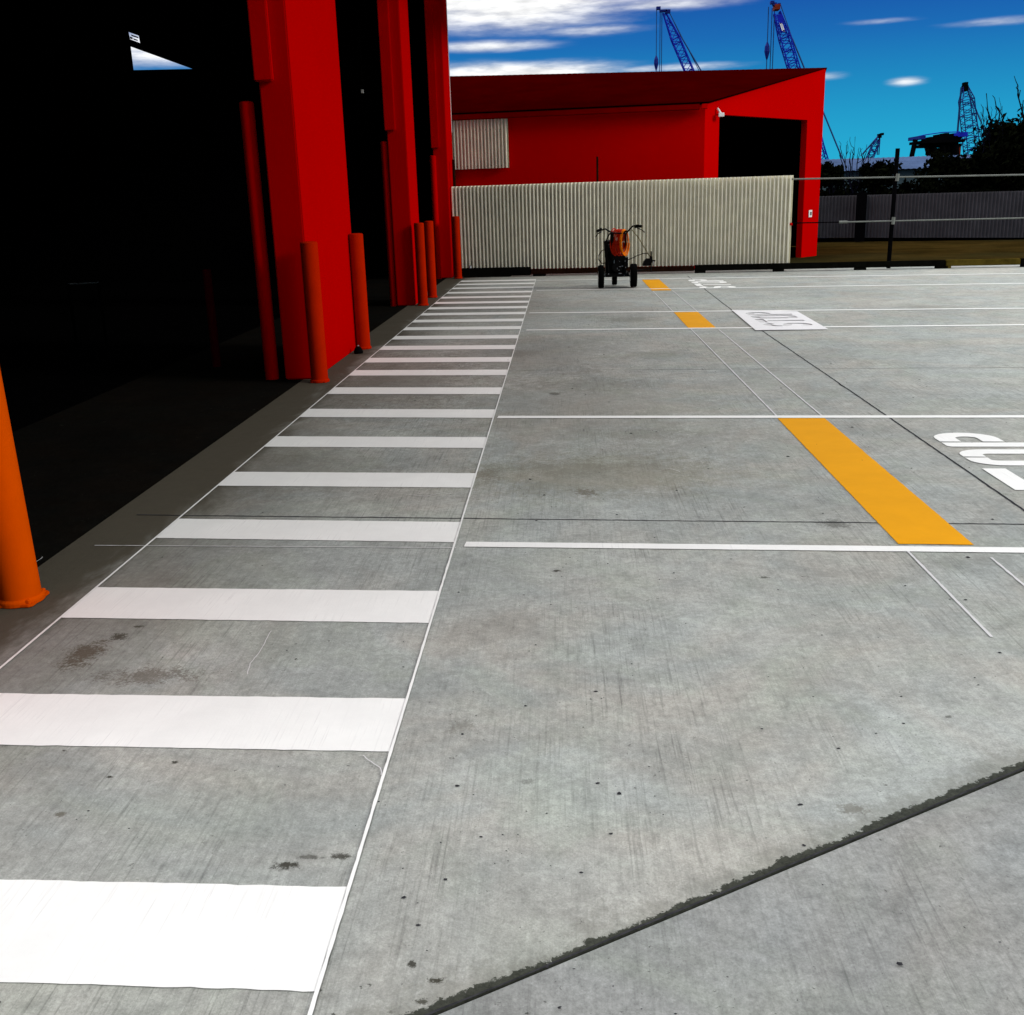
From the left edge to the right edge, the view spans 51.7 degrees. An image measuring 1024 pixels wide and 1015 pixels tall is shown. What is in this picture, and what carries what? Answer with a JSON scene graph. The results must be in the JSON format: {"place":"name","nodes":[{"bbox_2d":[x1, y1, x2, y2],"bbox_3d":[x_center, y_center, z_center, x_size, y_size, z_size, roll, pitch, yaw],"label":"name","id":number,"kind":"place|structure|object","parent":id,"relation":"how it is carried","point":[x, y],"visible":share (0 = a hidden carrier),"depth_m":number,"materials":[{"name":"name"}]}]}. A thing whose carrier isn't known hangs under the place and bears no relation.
{"place":"outdoors","nodes":[
{"label":"outdoors","id":0,"kind":"place"},
{"bbox_2d":[129,0,1023,158],"label":"sky","id":1,"kind":"structure","parent":0,"point":[897,69],"materials":[{"name":"blue"}]},
{"bbox_2d":[694,240,1023,269],"bbox_3d":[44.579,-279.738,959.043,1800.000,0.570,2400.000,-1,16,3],"label":"ground","id":2,"kind":"structure","parent":0,"point":[908,250],"depth_m":27.36,"materials":[{"name":"brown soil"}]},
{"bbox_2d":[0,0,454,431],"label":"warehouse","id":3,"kind":"structure","parent":2,"relation":"on","point":[123,182],"depth_m":22.70,"materials":[{"name":"red paint"}]},
{"bbox_2d":[66,282,109,354],"bbox_3d":[-4.859,-2.163,12.110,0.392,0.822,0.040,-1,16,3],"label":"barrier rail","id":4,"kind":"object","parent":3,"relation":"on","point":[74,323],"visible":1,"depth_m":12.09,"materials":[{"name":"metal"}]},
{"bbox_2d":[12,275,445,566],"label":"floor","id":5,"kind":"structure","parent":3,"relation":"attached to","point":[85,467],"depth_m":7.95,"materials":[{"name":"concrete"}]},
{"bbox_2d":[239,101,278,379],"bbox_3d":[-2.341,-2.437,9.805,0.130,2.500,0.130,-1,16,3],"label":"guard pole","id":6,"kind":"object","parent":5,"relation":"on","point":[254,186],"visible":1,"depth_m":9.74,"materials":[{"name":"red metal"}]},
{"bbox_2d":[380,141,397,305],"bbox_3d":[-1.926,-4.435,16.596,0.130,2.500,0.130,-1,16,3],"label":"guard pole","id":7,"kind":"object","parent":5,"relation":"on","point":[388,219],"visible":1,"depth_m":16.53,"materials":[{"name":"red metal"}]},
{"bbox_2d":[430,155,441,278],"bbox_3d":[-1.605,-6.085,22.209,0.130,2.500,0.130,-1,16,3],"label":"guard pole","id":8,"kind":"object","parent":5,"relation":"on","point":[434,192],"visible":0.98,"depth_m":22.14,"materials":[{"name":"red metal"}]},
{"bbox_2d":[356,0,364,93],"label":"wall lamp","id":9,"kind":"object","parent":3,"relation":"hanging from","point":[362,90],"visible":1,"depth_m":17.06,"materials":[{"name":"plastic"}]},
{"bbox_2d":[0,265,1023,1014],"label":"concrete yard","id":10,"kind":"structure","parent":2,"relation":"on","point":[208,723],"depth_m":3.90,"materials":[{"name":"grey concrete"}]},
{"bbox_2d":[0,370,48,608],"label":"bollard","id":11,"kind":"object","parent":10,"relation":"on","point":[20,585],"visible":1,"depth_m":4.38,"materials":[{"name":"orange paint"}]},
{"bbox_2d":[300,241,329,382],"bbox_3d":[-1.811,-1.784,9.680,0.180,1.270,0.180,-1,16,3],"label":"bollard","id":12,"kind":"object","parent":10,"relation":"on","point":[313,307],"visible":1,"depth_m":9.62,"materials":[{"name":"orange metal"}]},
{"bbox_2d":[354,345,362,353],"bbox_3d":[-1.694,-1.745,11.636,0.104,0.092,0.104,-1,16,3],"label":"door stop","id":13,"kind":"object","parent":10,"relation":"on","point":[358,349],"depth_m":11.61,"materials":[{"name":"black rubber"}]},
{"bbox_2d":[349,233,371,349],"bbox_3d":[-1.706,-2.418,11.836,0.180,1.270,0.180,-1,16,3],"label":"bollard","id":14,"kind":"object","parent":10,"relation":"on","point":[357,260],"visible":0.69,"depth_m":11.77,"materials":[{"name":"metal"}]},
{"bbox_2d":[414,223,428,305],"bbox_3d":[-1.434,-3.826,16.626,0.180,1.270,0.180,-1,16,3],"label":"bollard","id":15,"kind":"object","parent":10,"relation":"on","point":[419,237],"visible":1,"depth_m":16.57,"materials":[{"name":"metal"}]},
{"bbox_2d":[424,221,437,297],"bbox_3d":[-1.386,-4.220,17.969,0.180,1.270,0.180,-1,16,3],"label":"bollard","id":16,"kind":"object","parent":10,"relation":"on","point":[430,258],"visible":0.91,"depth_m":17.91,"materials":[{"name":"metal"}]},
{"bbox_2d":[452,216,462,278],"bbox_3d":[-1.155,-5.460,22.185,0.180,1.270,0.180,-1,16,3],"label":"bollard","id":17,"kind":"object","parent":10,"relation":"on","point":[456,246],"visible":1,"depth_m":22.13,"materials":[{"name":"metal"}]},
{"bbox_2d":[462,267,530,277],"bbox_3d":[-0.343,-5.012,22.497,1.488,0.189,0.170,1,17,9],"label":"timber sleeper","id":18,"kind":"object","parent":10,"relation":"on","point":[493,272],"visible":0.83,"depth_m":22.44,"materials":[{"name":"black wood"}]},
{"bbox_2d":[0,283,1006,1014],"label":"grit","id":19,"kind":"object","parent":10,"relation":"on","point":[632,675],"visible":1,"depth_m":3.05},
{"bbox_2d":[531,266,693,275],"bbox_3d":[2.082,-4.947,22.098,3.404,0.144,0.170,1,17,9],"label":"timber sleeper","id":20,"kind":"object","parent":10,"relation":"on","point":[539,272],"visible":0.71,"depth_m":22.11,"materials":[{"name":"black wood"}]},
{"bbox_2d":[451,157,793,273],"bbox_3d":[2.217,-6.106,22.000,7.058,2.416,0.204,1,17,9],"label":"corrugated fence","id":21,"kind":"object","parent":10,"relation":"on","point":[712,221],"visible":0.87,"depth_m":21.96,"materials":[{"name":"beige metal"}]},
{"bbox_2d":[595,224,654,287],"bbox_3d":[2.010,-4.497,18.851,1.088,1.091,1.218,-1,16,3],"label":"line marking machine","id":22,"kind":"object","parent":10,"relation":"on","point":[616,260],"visible":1,"depth_m":18.67,"materials":[{"name":"orange metal"}]},
{"bbox_2d":[732,310,826,330],"bbox_3d":[3.376,-2.415,13.519,0.830,0.006,2.331,0,16,5],"label":"painted marking","id":23,"kind":"object","parent":10,"relation":"on","point":[777,321],"visible":1,"depth_m":13.32,"materials":[{"name":"white paint"}]},
{"bbox_2d":[695,260,947,272],"bbox_3d":[6.213,-4.882,21.404,4.950,0.159,0.170,1,17,9],"label":"timber sleeper","id":24,"kind":"object","parent":10,"relation":"on","point":[861,265],"visible":1,"depth_m":21.34,"materials":[{"name":"black wood"}]},
{"bbox_2d":[792,148,1023,267],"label":"rail fence","id":25,"kind":"object","parent":10,"relation":"on","point":[896,176],"visible":1,"depth_m":21.03,"materials":[{"name":"metal"}]},
{"bbox_2d":[945,258,1020,267],"bbox_3d":[9.303,-4.827,20.887,1.383,0.159,0.170,1,17,9],"label":"timber sleeper","id":26,"kind":"object","parent":10,"relation":"on","point":[977,262],"visible":1,"depth_m":20.83,"materials":[{"name":"brown wood"}]},
{"bbox_2d":[1020,258,1023,266],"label":"timber sleeper","id":27,"kind":"object","parent":10,"relation":"on","point":[1022,263],"visible":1,"depth_m":20.71,"materials":[{"name":"black wood"}]},
{"bbox_2d":[450,68,826,268],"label":"red shed","id":28,"kind":"structure","parent":2,"relation":"on","point":[556,128],"depth_m":23.25,"materials":[{"name":"paint"}]},
{"bbox_2d":[654,6,700,70],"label":"crane","id":29,"kind":"object","parent":2,"relation":"on","point":[679,35],"visible":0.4,"depth_m":183.53,"materials":[{"name":"blue paint"}]},
{"bbox_2d":[439,771,1023,1014],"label":"concrete slab","id":30,"kind":"structure","parent":2,"relation":"on","point":[932,900],"depth_m":2.32,"materials":[{"name":"grey concrete"}]},
{"bbox_2d":[764,1,842,159],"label":"crane","id":31,"kind":"object","parent":2,"relation":"on","point":[781,26],"visible":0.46,"depth_m":155.29,"materials":[{"name":"blue paint"}]},
{"bbox_2d":[819,161,846,195],"bbox_3d":[10.415,-10.229,35.116,1.255,2.615,1.294,-1,16,3],"label":"bush","id":32,"kind":"object","parent":2,"relation":"on","point":[829,169],"visible":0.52,"depth_m":34.69,"materials":[{"name":"green plant"}]},
{"bbox_2d":[838,141,872,194],"bbox_3d":[11.606,-10.897,35.977,1.217,3.311,0.601,-1,16,3],"label":"bare tree","id":33,"kind":"object","parent":2,"relation":"on","point":[850,183],"visible":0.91,"depth_m":35.72,"materials":[{"name":"black plant"}]},
{"bbox_2d":[862,133,883,157],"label":"crane","id":34,"kind":"object","parent":2,"relation":"on","point":[875,140],"visible":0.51,"depth_m":140.07,"materials":[{"name":"blue paint"}]},
{"bbox_2d":[855,158,902,194],"bbox_3d":[12.408,-10.520,35.944,1.410,2.616,1.435,-1,16,3],"label":"bush","id":35,"kind":"object","parent":2,"relation":"on","point":[878,168],"visible":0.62,"depth_m":35.51,"materials":[{"name":"green plant"}]},
{"bbox_2d":[820,178,969,195],"bbox_3d":[15.038,-10.340,35.262,14.319,1.922,2.346,2,17,14],"label":"hedge","id":36,"kind":"object","parent":2,"relation":"on","point":[905,187],"visible":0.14,"depth_m":35.44,"materials":[{"name":"green plant"}]},
{"bbox_2d":[821,155,970,190],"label":"long shed","id":37,"kind":"structure","parent":2,"relation":"on","point":[909,165],"depth_m":65.13,"materials":[{"name":"grey metal"}]},
{"bbox_2d":[817,191,1023,241],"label":"grey fence","id":38,"kind":"object","parent":2,"relation":"on","point":[862,206],"visible":0.66,"depth_m":31.70,"materials":[{"name":"grey metal"}]},
{"bbox_2d":[912,149,963,192],"bbox_3d":[15.514,-11.271,37.597,2.608,2.934,2.489,-1,16,3],"label":"bush","id":39,"kind":"object","parent":2,"relation":"on","point":[941,163],"visible":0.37,"depth_m":37.11,"materials":[{"name":"green plant"}]},
{"bbox_2d":[908,131,967,156],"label":"steel gantry","id":40,"kind":"object","parent":2,"relation":"on","point":[946,141],"visible":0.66,"depth_m":101.06,"materials":[{"name":"metal"}]},
{"bbox_2d":[956,82,984,154],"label":"crane","id":41,"kind":"object","parent":2,"relation":"on","point":[964,87],"visible":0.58,"depth_m":119.91,"materials":[{"name":"blue paint"}]},
{"bbox_2d":[948,105,1023,191],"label":"bush","id":42,"kind":"object","parent":2,"relation":"on","point":[999,149],"visible":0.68,"depth_m":33.29,"materials":[{"name":"green plant"}]},
{"bbox_2d":[986,76,1023,124],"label":"bare tree","id":43,"kind":"object","parent":2,"relation":"on","point":[1021,107],"visible":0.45,"depth_m":34.22,"materials":[{"name":"black plant"}]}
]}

